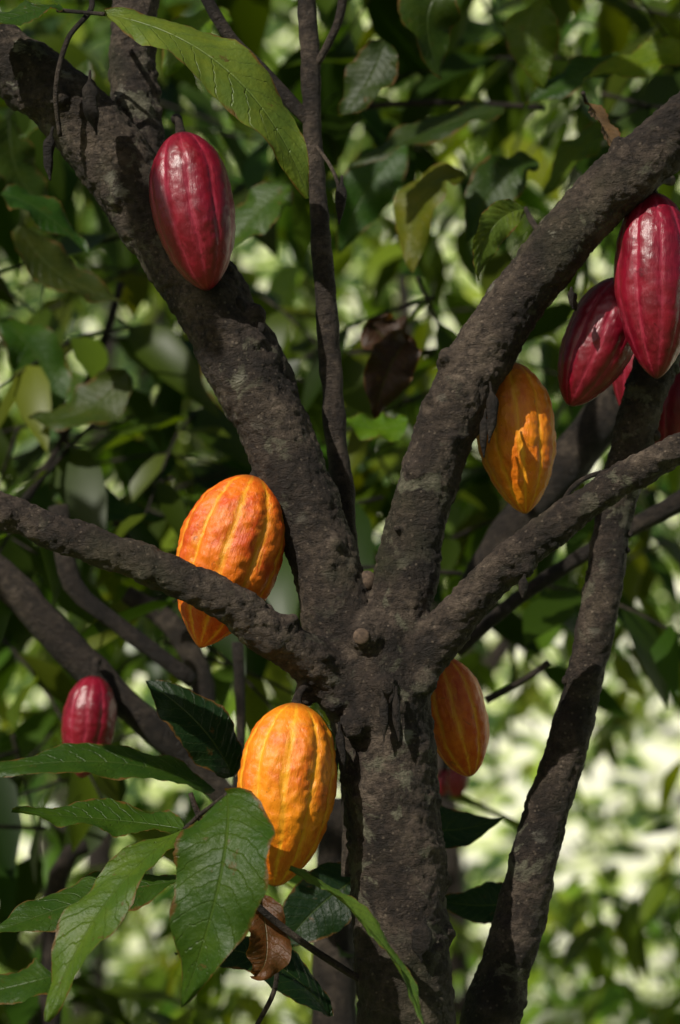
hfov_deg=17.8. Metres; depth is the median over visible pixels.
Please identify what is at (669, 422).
cacao pod
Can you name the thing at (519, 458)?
cacao pod
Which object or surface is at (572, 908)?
understorey foliage
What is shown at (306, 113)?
cacao sapling
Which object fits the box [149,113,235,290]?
cacao pod
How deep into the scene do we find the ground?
21.66 m
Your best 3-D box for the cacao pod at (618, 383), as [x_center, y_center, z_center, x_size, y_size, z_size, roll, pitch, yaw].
[0.338,-0.171,2.432,0.064,0.136,0.074,11,-8,2]
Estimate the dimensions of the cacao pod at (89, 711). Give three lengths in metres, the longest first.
0.148 x 0.064 x 0.063 m
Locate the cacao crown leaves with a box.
[0,0,679,1023]
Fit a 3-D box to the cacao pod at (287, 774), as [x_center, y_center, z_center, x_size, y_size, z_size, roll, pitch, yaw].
[-0.053,0.269,2.159,0.100,0.206,0.097,7,-8,1]
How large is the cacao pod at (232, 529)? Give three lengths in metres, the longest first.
0.206 x 0.111 x 0.108 m
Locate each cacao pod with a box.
[61,657,116,777]
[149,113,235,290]
[176,466,284,647]
[237,683,337,885]
[431,659,489,776]
[437,761,448,797]
[447,769,468,797]
[476,363,555,513]
[557,277,632,406]
[612,354,633,405]
[614,176,679,378]
[655,363,679,442]
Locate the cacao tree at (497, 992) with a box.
[459,353,679,1023]
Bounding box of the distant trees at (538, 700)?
[0,0,679,1023]
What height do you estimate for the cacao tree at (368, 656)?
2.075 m
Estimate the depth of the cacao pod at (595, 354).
2.29 m
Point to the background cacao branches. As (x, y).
(582, 441)
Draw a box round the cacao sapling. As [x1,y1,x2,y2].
[201,0,358,876]
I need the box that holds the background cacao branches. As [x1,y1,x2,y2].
[0,99,679,1023]
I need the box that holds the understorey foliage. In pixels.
[0,0,679,1023]
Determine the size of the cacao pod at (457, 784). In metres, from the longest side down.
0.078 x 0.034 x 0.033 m
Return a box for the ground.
[0,0,679,1023]
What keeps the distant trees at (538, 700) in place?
on the ground
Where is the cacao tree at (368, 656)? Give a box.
[0,0,679,1023]
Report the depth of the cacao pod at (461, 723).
2.30 m
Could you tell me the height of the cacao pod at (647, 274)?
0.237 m
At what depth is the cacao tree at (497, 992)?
2.30 m
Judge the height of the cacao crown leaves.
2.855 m
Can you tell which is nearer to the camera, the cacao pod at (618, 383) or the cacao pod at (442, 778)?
the cacao pod at (618, 383)

